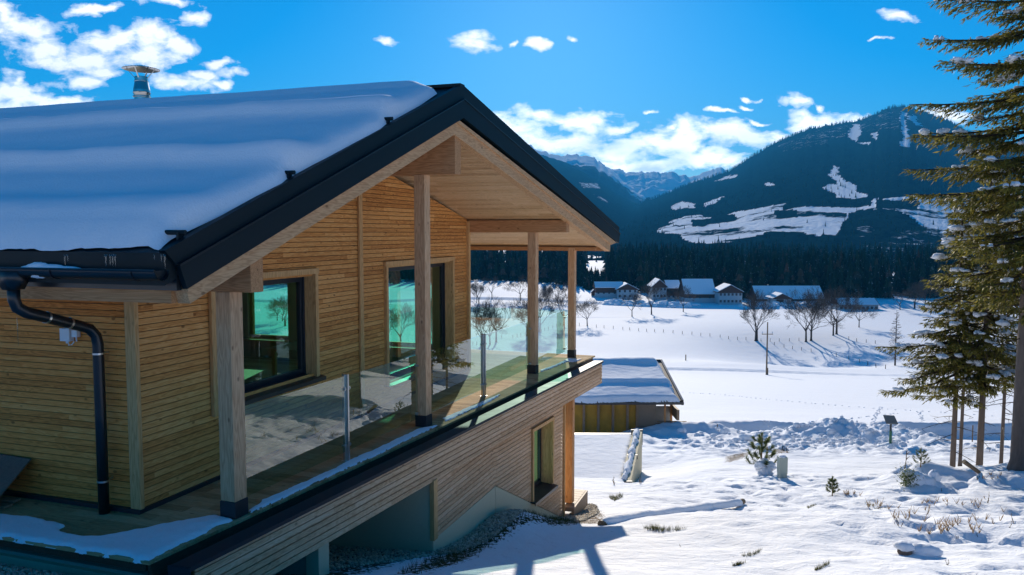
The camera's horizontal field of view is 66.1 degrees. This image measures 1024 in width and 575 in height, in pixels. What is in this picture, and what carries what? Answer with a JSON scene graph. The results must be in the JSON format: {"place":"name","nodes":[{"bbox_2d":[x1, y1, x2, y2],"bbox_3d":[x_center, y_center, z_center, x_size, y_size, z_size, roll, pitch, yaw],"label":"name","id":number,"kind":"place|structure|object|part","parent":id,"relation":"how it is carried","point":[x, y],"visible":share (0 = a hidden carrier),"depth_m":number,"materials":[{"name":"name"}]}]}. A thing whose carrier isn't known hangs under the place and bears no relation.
{"place":"outdoors","nodes":[
{"label":"outdoors","id":0,"kind":"place"},
{"bbox_2d":[0,0,1023,176],"label":"sky","id":1,"kind":"structure","parent":0,"point":[690,88],"materials":[{"name":"blue"}]},
{"bbox_2d":[13,250,1023,574],"bbox_3d":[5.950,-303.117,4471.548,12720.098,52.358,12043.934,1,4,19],"label":"snowy ground","id":2,"kind":"structure","parent":0,"point":[719,376],"depth_m":28.64,"materials":[{"name":"white snow"}]},
{"bbox_2d":[0,563,72,574],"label":"gravel bed","id":3,"kind":"object","parent":2,"relation":"on","point":[6,569],"visible":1,"depth_m":6.91,"materials":[{"name":"grey gravel"}]},
{"bbox_2d":[263,299,282,320],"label":"bare tree","id":4,"kind":"object","parent":2,"relation":"on","point":[275,306],"visible":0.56,"depth_m":300.98,"materials":[{"name":"brown plant"}]},
{"bbox_2d":[266,296,287,325],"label":"bare tree","id":5,"kind":"object","parent":2,"relation":"on","point":[284,305],"visible":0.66,"depth_m":280.56,"materials":[{"name":"brown plant"}]},
{"bbox_2d":[270,296,287,320],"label":"bare tree","id":6,"kind":"object","parent":2,"relation":"on","point":[274,304],"visible":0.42,"depth_m":299.65,"materials":[{"name":"brown plant"}]},
{"bbox_2d":[0,65,620,574],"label":"timber chalet","id":7,"kind":"object","parent":2,"relation":"on","point":[140,387],"visible":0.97,"depth_m":9.61,"materials":[{"name":"wood"}]},
{"bbox_2d":[0,502,12,508],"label":"timber plank","id":8,"kind":"object","parent":7,"relation":"on","point":[4,505],"visible":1,"depth_m":8.03,"materials":[{"name":"brown wood"}]},
{"bbox_2d":[0,454,30,495],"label":"strand board sheet","id":9,"kind":"object","parent":7,"relation":"on","point":[12,467],"visible":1,"depth_m":8.20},
{"bbox_2d":[22,262,78,277],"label":"gutter snow","id":10,"kind":"structure","parent":7,"relation":"on","point":[39,265],"depth_m":6.72,"materials":[{"name":"white snow"}]},
{"bbox_2d":[0,514,232,563],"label":"deck snow","id":11,"kind":"structure","parent":7,"relation":"on","point":[138,545],"depth_m":7.20,"materials":[{"name":"white snow"}]},
{"bbox_2d":[0,81,436,250],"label":"roof snow","id":12,"kind":"structure","parent":7,"relation":"on","point":[123,173],"depth_m":8.52,"materials":[{"name":"white snow"}]},
{"bbox_2d":[243,283,288,341],"bbox_3d":[-5.353,0.155,17.193,1.060,2.010,0.360,1,4,19],"label":"window","id":13,"kind":"structure","parent":7,"relation":"in","point":[257,337],"depth_m":17.44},
{"bbox_2d":[264,341,296,375],"bbox_3d":[-3.346,1.407,14.123,1.800,0.699,1.100,1,4,19],"label":"dining table","id":14,"kind":"object","parent":7,"relation":"on","point":[290,347],"visible":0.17,"depth_m":13.94,"materials":[{"name":"brown wood"}]},
{"bbox_2d":[244,268,325,405],"bbox_3d":[-3.056,0.564,9.879,0.355,1.535,2.050,1,4,19],"label":"window","id":15,"kind":"structure","parent":7,"relation":"in","point":[307,289],"depth_m":10.67,"materials":[{"name":"wood"}]},
{"bbox_2d":[249,425,437,512],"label":"deck edge snow","id":16,"kind":"structure","parent":7,"relation":"on","point":[354,461],"depth_m":9.35,"materials":[{"name":"white snow"}]},
{"bbox_2d":[389,267,432,349],"bbox_3d":[-2.595,0.276,16.255,2.090,1.920,0.360,1,4,19],"label":"window","id":17,"kind":"structure","parent":7,"relation":"in","point":[403,345],"depth_m":16.06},
{"bbox_2d":[382,257,458,389],"bbox_3d":[-1.657,0.518,13.968,0.355,2.055,2.860,1,4,19],"label":"window","id":18,"kind":"structure","parent":7,"relation":"in","point":[446,265],"depth_m":15.00,"materials":[{"name":"wood"}]},
{"bbox_2d":[443,394,500,420],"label":"deck edge snow","id":19,"kind":"structure","parent":7,"relation":"on","point":[451,416],"depth_m":12.43,"materials":[{"name":"white snow"}]},
{"bbox_2d":[528,416,557,505],"bbox_3d":[0.473,3.154,14.518,0.385,1.380,1.124,2,4,24],"label":"window","id":20,"kind":"structure","parent":7,"relation":"in","point":[541,488],"depth_m":14.92,"materials":[{"name":"wood"}]},
{"bbox_2d":[540,358,580,371],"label":"deck edge snow","id":21,"kind":"structure","parent":7,"relation":"on","point":[566,360],"depth_m":16.99,"materials":[{"name":"white snow"}]},
{"bbox_2d":[329,545,445,569],"bbox_3d":[-2.806,3.385,9.901,3.484,0.780,2.066,1,4,19],"label":"gravel bed","id":22,"kind":"object","parent":2,"relation":"on","point":[353,557],"visible":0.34,"depth_m":9.91,"materials":[{"name":"grey gravel"}]},
{"bbox_2d":[389,307,398,330],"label":"bare tree","id":23,"kind":"object","parent":2,"relation":"on","point":[392,319],"visible":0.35,"depth_m":224.27,"materials":[{"name":"brown plant"}]},
{"bbox_2d":[389,299,414,341],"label":"bare tree","id":24,"kind":"object","parent":2,"relation":"on","point":[403,318],"visible":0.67,"depth_m":224.41,"materials":[{"name":"brown plant"}]},
{"bbox_2d":[471,280,483,301],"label":"bare tree","id":25,"kind":"object","parent":2,"relation":"on","point":[475,282],"visible":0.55,"depth_m":359.82,"materials":[{"name":"brown plant"}]},
{"bbox_2d":[472,281,484,298],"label":"bare tree","id":26,"kind":"object","parent":2,"relation":"on","point":[475,288],"visible":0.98,"depth_m":352.22,"materials":[{"name":"brown plant"}]},
{"bbox_2d":[436,509,525,553],"bbox_3d":[-0.328,3.654,11.802,0.515,0.674,3.349,1,4,19],"label":"gravel bed","id":27,"kind":"object","parent":2,"relation":"on","point":[508,514],"visible":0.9,"depth_m":11.64,"materials":[{"name":"grey gravel"}]},
{"bbox_2d":[472,310,504,344],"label":"bare tree","id":28,"kind":"object","parent":2,"relation":"on","point":[500,325],"visible":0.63,"depth_m":235.03,"materials":[{"name":"brown plant"}]},
{"bbox_2d":[471,303,508,337],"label":"bare tree","id":29,"kind":"object","parent":2,"relation":"on","point":[475,321],"visible":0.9,"depth_m":231.78,"materials":[{"name":"brown plant"}]},
{"bbox_2d":[481,276,501,298],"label":"bare tree","id":30,"kind":"object","parent":2,"relation":"on","point":[495,280],"visible":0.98,"depth_m":376.06,"materials":[{"name":"brown plant"}]},
{"bbox_2d":[471,294,517,341],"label":"bare tree","id":31,"kind":"object","parent":2,"relation":"on","point":[491,309],"visible":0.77,"depth_m":239.15,"materials":[{"name":"brown plant"}]},
{"bbox_2d":[501,274,539,299],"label":"bare tree","id":32,"kind":"object","parent":2,"relation":"on","point":[522,278],"visible":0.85,"depth_m":369.75,"materials":[{"name":"brown plant"}]},
{"bbox_2d":[513,300,538,335],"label":"bare tree","id":33,"kind":"object","parent":2,"relation":"on","point":[521,312],"visible":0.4,"depth_m":252.25,"materials":[{"name":"brown plant"}]},
{"bbox_2d":[512,285,557,331],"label":"bare tree","id":34,"kind":"object","parent":2,"relation":"on","point":[544,294],"visible":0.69,"depth_m":261.51,"materials":[{"name":"brown plant"}]},
{"bbox_2d":[398,492,685,573],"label":"winter grass","id":35,"kind":"structure","parent":2,"relation":"on","point":[653,527],"depth_m":11.34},
{"bbox_2d":[540,283,552,303],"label":"bare tree","id":36,"kind":"object","parent":2,"relation":"on","point":[546,289],"visible":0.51,"depth_m":355.08,"materials":[{"name":"brown plant"}]},
{"bbox_2d":[549,279,567,296],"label":"bare tree","id":37,"kind":"object","parent":2,"relation":"on","point":[557,287],"visible":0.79,"depth_m":359.95,"materials":[{"name":"brown plant"}]},
{"bbox_2d":[548,291,580,317],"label":"bare tree","id":38,"kind":"object","parent":2,"relation":"on","point":[560,301],"visible":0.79,"depth_m":280.63,"materials":[{"name":"brown plant"}]},
{"bbox_2d":[565,503,599,522],"bbox_3d":[1.365,4.385,15.441,0.607,1.132,4.169,1,4,11],"label":"gravel bed","id":39,"kind":"object","parent":2,"relation":"on","point":[589,511],"visible":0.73,"depth_m":15.69,"materials":[{"name":"grey gravel"}]},
{"bbox_2d":[576,298,602,325],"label":"bare tree","id":40,"kind":"object","parent":2,"relation":"on","point":[582,307],"visible":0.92,"depth_m":279.74,"materials":[{"name":"brown plant"}]},
{"bbox_2d":[593,282,622,297],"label":"long farmhouse","id":41,"kind":"object","parent":2,"relation":"on","point":[604,289],"visible":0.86,"depth_m":401.26,"materials":[{"name":"white"}]},
{"bbox_2d":[575,429,642,482],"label":"sunken garage","id":42,"kind":"structure","parent":2,"relation":"on","point":[635,473],"depth_m":27.99,"materials":[{"name":"grey concrete"}]},
{"bbox_2d":[561,434,631,478],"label":"garage snow","id":43,"kind":"structure","parent":42,"relation":"on","point":[600,456],"depth_m":26.99,"materials":[{"name":"white snow"}]},
{"bbox_2d":[621,452,633,479],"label":"parapet snow","id":44,"kind":"structure","parent":42,"relation":"on","point":[628,465],"depth_m":25.08,"materials":[{"name":"white snow"}]},
{"bbox_2d":[628,429,639,453],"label":"parapet snow","id":45,"kind":"structure","parent":42,"relation":"on","point":[635,441],"depth_m":28.24,"materials":[{"name":"white snow"}]},
{"bbox_2d":[561,359,686,432],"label":"unfinished shed","id":46,"kind":"structure","parent":2,"relation":"on","point":[610,417],"depth_m":45.21,"materials":[{"name":"wood"}]},
{"bbox_2d":[575,357,679,403],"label":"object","id":47,"kind":"structure","parent":46,"relation":"on","point":[634,379],"depth_m":45.89,"materials":[{"name":"white"}]},
{"bbox_2d":[615,282,637,299],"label":"gabled farmhouse","id":48,"kind":"object","parent":2,"relation":"on","point":[625,289],"visible":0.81,"depth_m":397.13,"materials":[{"name":"white"}]},
{"bbox_2d":[619,290,644,316],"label":"bare tree","id":49,"kind":"object","parent":2,"relation":"on","point":[635,299],"visible":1,"depth_m":315.56,"materials":[{"name":"brown plant"}]},
{"bbox_2d":[276,240,1020,298],"bbox_3d":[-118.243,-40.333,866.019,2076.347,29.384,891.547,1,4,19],"label":"conifer forest","id":50,"kind":"object","parent":2,"relation":"on","point":[868,272],"visible":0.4,"depth_m":479.41,"materials":[{"name":"green plant"}]},
{"bbox_2d":[636,281,671,314],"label":"bare tree","id":51,"kind":"object","parent":2,"relation":"on","point":[648,288],"visible":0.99,"depth_m":324.12,"materials":[{"name":"brown plant"}]},
{"bbox_2d":[647,278,667,299],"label":"tall farmhouse","id":52,"kind":"object","parent":2,"relation":"on","point":[659,283],"visible":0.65,"depth_m":399.22,"materials":[{"name":"white"}]},
{"bbox_2d":[597,498,745,525],"bbox_3d":[3.258,4.280,15.072,0.124,1.245,5.676,3,5,40],"label":"fallen log","id":53,"kind":"object","parent":2,"relation":"on","point":[602,522],"visible":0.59,"depth_m":12.88,"materials":[{"name":"brown wood"}]},
{"bbox_2d":[602,498,742,524],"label":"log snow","id":54,"kind":"structure","parent":53,"relation":"on","point":[704,506],"depth_m":14.78,"materials":[{"name":"white snow"}]},
{"bbox_2d":[664,280,679,298],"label":"balcony farmhouse","id":55,"kind":"object","parent":2,"relation":"on","point":[672,284],"visible":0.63,"depth_m":403.38,"materials":[{"name":"brown"}]},
{"bbox_2d":[664,287,679,297],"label":"bare tree","id":56,"kind":"object","parent":2,"relation":"on","point":[671,294],"visible":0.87,"depth_m":393.20,"materials":[{"name":"brown plant"}]},
{"bbox_2d":[674,285,695,311],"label":"bare tree","id":57,"kind":"object","parent":2,"relation":"on","point":[686,294],"visible":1,"depth_m":336.58,"materials":[{"name":"brown plant"}]},
{"bbox_2d":[678,279,714,302],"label":"hay barn","id":58,"kind":"structure","parent":2,"relation":"on","point":[702,290],"depth_m":386.29,"materials":[{"name":"white"}]},
{"bbox_2d":[602,299,820,307],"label":"ploughed snow","id":59,"kind":"structure","parent":2,"relation":"on","point":[659,304],"depth_m":365.93,"materials":[{"name":"white snow"}]},
{"bbox_2d":[713,283,743,304],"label":"white farmhouse","id":60,"kind":"object","parent":2,"relation":"on","point":[727,294],"visible":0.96,"depth_m":377.25,"materials":[{"name":"white paint"}]},
{"bbox_2d":[740,289,778,340],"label":"bare tree","id":61,"kind":"object","parent":2,"relation":"on","point":[753,305],"visible":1,"depth_m":245.74,"materials":[{"name":"brown plant"}]},
{"bbox_2d":[744,432,776,474],"bbox_3d":[7.660,5.073,24.150,1.110,1.456,1.182,3,5,39],"label":"young pine","id":62,"kind":"object","parent":2,"relation":"on","point":[764,466],"visible":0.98,"depth_m":23.87,"materials":[{"name":"green plant"}]},
{"bbox_2d":[762,322,772,374],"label":"utility pole","id":63,"kind":"object","parent":2,"relation":"on","point":[767,334],"visible":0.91,"depth_m":157.11,"materials":[{"name":"brown wood"}]},
{"bbox_2d":[765,292,790,302],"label":"cart shed","id":64,"kind":"structure","parent":2,"relation":"on","point":[778,296],"depth_m":373.31,"materials":[{"name":"brown"}]},
{"bbox_2d":[777,455,787,477],"bbox_3d":[7.624,5.217,22.224,0.228,0.909,0.240,0,4,0],"label":"electricity cabinet","id":65,"kind":"object","parent":2,"relation":"on","point":[782,467],"visible":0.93,"depth_m":22.10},
{"bbox_3d":[7.624,4.996,22.209,0.228,0.466,0.240,0,4,0],"label":"door","id":66,"kind":"part","parent":65,"relation":"part of","materials":[{"name":"grey metal"}]},
{"bbox_2d":[748,286,825,300],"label":"cattle shed","id":67,"kind":"structure","parent":2,"relation":"on","point":[767,290],"depth_m":397.14,"materials":[{"name":"white"}]},
{"bbox_2d":[776,291,825,341],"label":"bare tree","id":68,"kind":"object","parent":2,"relation":"on","point":[796,303],"visible":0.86,"depth_m":242.88,"materials":[{"name":"brown plant"}]},
{"bbox_2d":[785,287,844,340],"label":"bare tree","id":69,"kind":"object","parent":2,"relation":"on","point":[816,306],"visible":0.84,"depth_m":242.35,"materials":[{"name":"brown plant"}]},
{"bbox_2d":[802,284,862,333],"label":"bare tree","id":70,"kind":"object","parent":2,"relation":"on","point":[842,292],"visible":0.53,"depth_m":251.26,"materials":[{"name":"brown plant"}]},
{"bbox_2d":[826,476,839,495],"bbox_3d":[7.584,4.733,18.614,0.383,0.597,0.393,1,4,19],"label":"pine sapling","id":71,"kind":"object","parent":2,"relation":"on","point":[832,481],"visible":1,"depth_m":18.58,"materials":[{"name":"green plant"}]},
{"bbox_2d":[809,289,860,335],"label":"bare tree","id":72,"kind":"object","parent":2,"relation":"on","point":[845,304],"visible":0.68,"depth_m":247.95,"materials":[{"name":"brown plant"}]},
{"bbox_2d":[661,415,1009,453],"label":"snow lumps","id":73,"kind":"object","parent":2,"relation":"on","point":[743,437],"visible":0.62,"depth_m":37.34,"materials":[{"name":"white snow"}]},
{"bbox_2d":[700,393,991,432],"bbox_3d":[27.643,9.806,66.083,21.000,10.142,57.041,0,4,7],"label":"footprint trail","id":74,"kind":"object","parent":2,"relation":"on","point":[921,418],"visible":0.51,"depth_m":59.86,"materials":[{"name":"white snow"}]},
{"bbox_2d":[831,298,879,309],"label":"hall","id":75,"kind":"structure","parent":2,"relation":"on","point":[871,303],"depth_m":346.68,"materials":[{"name":"white"}]},
{"bbox_2d":[843,302,879,326],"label":"bare tree","id":76,"kind":"object","parent":2,"relation":"on","point":[862,311],"visible":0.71,"depth_m":273.24,"materials":[{"name":"brown plant"}]},
{"bbox_2d":[883,415,897,443],"bbox_3d":[16.898,6.457,35.178,0.570,1.500,0.240,0,4,0],"label":"information sign","id":77,"kind":"object","parent":2,"relation":"on","point":[890,419],"visible":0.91,"depth_m":35.14,"materials":[{"name":"grey metal"}]},
{"bbox_2d":[886,312,903,365],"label":"bare larch","id":78,"kind":"object","parent":2,"relation":"on","point":[896,338],"visible":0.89,"depth_m":193.88,"materials":[{"name":"brown plant"}]},
{"bbox_2d":[889,289,910,309],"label":"bare tree","id":79,"kind":"object","parent":2,"relation":"on","point":[903,293],"visible":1,"depth_m":341.97,"materials":[{"name":"brown plant"}]},
{"bbox_2d":[897,549,911,555],"bbox_3d":[4.943,3.325,9.916,0.174,0.151,0.177,1,4,19],"label":"stone","id":80,"kind":"object","parent":2,"relation":"on","point":[900,552],"visible":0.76,"depth_m":9.85,"materials":[{"name":"grey stone"}]},
{"bbox_2d":[893,541,942,556],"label":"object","id":81,"kind":"structure","parent":80,"relation":"on","point":[926,549],"depth_m":9.86,"materials":[{"name":"white"}]},
{"bbox_2d":[893,462,923,487],"bbox_3d":[9.903,4.682,19.677,0.661,0.756,0.656,1,4,19],"label":"evergreen bush","id":82,"kind":"object","parent":2,"relation":"on","point":[906,479],"visible":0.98,"depth_m":19.58,"materials":[{"name":"green plant"}]},
{"bbox_2d":[906,282,923,308],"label":"bare tree","id":83,"kind":"object","parent":2,"relation":"on","point":[908,292],"visible":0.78,"depth_m":349.04,"materials":[{"name":"brown plant"}]},
{"bbox_2d":[912,447,929,466],"bbox_3d":[10.838,4.535,20.830,0.499,0.639,0.525,1,4,19],"label":"pine sapling","id":84,"kind":"object","parent":2,"relation":"on","point":[917,455],"visible":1,"depth_m":20.79,"materials":[{"name":"green plant"}]},
{"bbox_2d":[900,468,944,493],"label":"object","id":85,"kind":"structure","parent":2,"relation":"on","point":[930,483],"depth_m":19.55,"materials":[{"name":"white"}]},
{"bbox_2d":[843,470,1006,533],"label":"heather sprigs","id":86,"kind":"object","parent":2,"relation":"on","point":[939,527],"visible":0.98,"depth_m":12.56,"materials":[{"name":"plant"}]},
{"bbox_2d":[912,278,940,303],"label":"bare tree","id":87,"kind":"object","parent":2,"relation":"on","point":[922,287],"visible":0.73,"depth_m":340.20,"materials":[{"name":"brown plant"}]},
{"bbox_2d":[873,199,1002,466],"bbox_3d":[13.534,1.819,24.994,3.793,9.400,3.160,1,4,19],"label":"spruce tree","id":88,"kind":"object","parent":2,"relation":"on","point":[943,390],"visible":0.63,"depth_m":24.59,"materials":[{"name":"green plant"}]},
{"bbox_2d":[898,0,1023,470],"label":"spruce tree","id":89,"kind":"object","parent":2,"relation":"on","point":[991,165],"visible":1,"depth_m":20.37,"materials":[{"name":"green plant"}]},
{"bbox_2d":[924,219,998,465],"bbox_3d":[15.486,2.109,27.033,2.651,9.400,2.641,1,4,19],"label":"spruce tree","id":90,"kind":"object","parent":2,"relation":"on","point":[961,421],"visible":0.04,"depth_m":27.14,"materials":[{"name":"green plant"}]},
{"bbox_2d":[962,459,980,473],"bbox_3d":[11.975,4.673,20.532,0.484,0.390,0.120,0,4,-1],"label":"wood stub","id":91,"kind":"object","parent":2,"relation":"on","point":[970,466],"visible":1,"depth_m":20.49,"materials":[{"name":"brown wood"}]},
{"bbox_2d":[926,171,1019,465],"bbox_3d":[14.540,1.338,24.276,3.078,10.200,3.080,4,6,43],"label":"spruce tree","id":92,"kind":"object","parent":2,"relation":"on","point":[1002,322],"visible":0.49,"depth_m":24.00,"materials":[{"name":"green plant"}]},
{"bbox_2d":[966,193,1023,463],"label":"spruce tree","id":93,"kind":"object","parent":2,"relation":"on","point":[1012,217],"visible":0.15,"depth_m":26.58,"materials":[{"name":"green plant"}]},
{"bbox_2d":[529,144,645,204],"bbox_3d":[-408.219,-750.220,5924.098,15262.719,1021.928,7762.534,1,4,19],"label":"snowy ridge","id":94,"kind":"structure","parent":0,"point":[592,167],"depth_m":5842.13,"materials":[{"name":"white snow"}]},
{"bbox_2d":[541,155,635,231],"bbox_3d":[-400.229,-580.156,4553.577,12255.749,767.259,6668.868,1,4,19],"label":"forested ridge","id":95,"kind":"structure","parent":0,"point":[616,209],"depth_m":3593.93,"materials":[{"name":"green plant"}]},
{"bbox_2d":[561,156,726,198],"bbox_3d":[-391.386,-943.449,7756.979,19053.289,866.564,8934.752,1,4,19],"label":"snowy range","id":96,"kind":"structure","parent":0,"point":[653,184],"depth_m":7907.15,"materials":[{"name":"white snow"}]},
{"bbox_2d":[587,107,1023,259],"bbox_3d":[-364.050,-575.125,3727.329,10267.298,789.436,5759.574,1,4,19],"label":"forested mountain","id":97,"kind":"structure","parent":0,"point":[881,136],"depth_m":1922.85,"materials":[{"name":"green plant"}]},
{"bbox_2d":[584,150,1021,259],"bbox_3d":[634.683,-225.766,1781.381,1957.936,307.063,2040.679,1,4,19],"label":"slope forest","id":98,"kind":"object","parent":97,"relation":"on","point":[911,240],"visible":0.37,"depth_m":1665.72,"materials":[{"name":"green plant"}]},
{"bbox_2d":[634,104,1010,205],"bbox_3d":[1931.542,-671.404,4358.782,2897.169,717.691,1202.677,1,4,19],"label":"ridge forest","id":99,"kind":"object","parent":97,"relation":"on","point":[788,137],"visible":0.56,"depth_m":4393.39,"materials":[{"name":"green plant"}]},
{"bbox_2d":[731,503,885,569],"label":"winter grass","id":100,"kind":"structure","parent":0,"point":[755,552],"depth_m":9.35,"materials":[{"name":"brown plant"}]}
]}

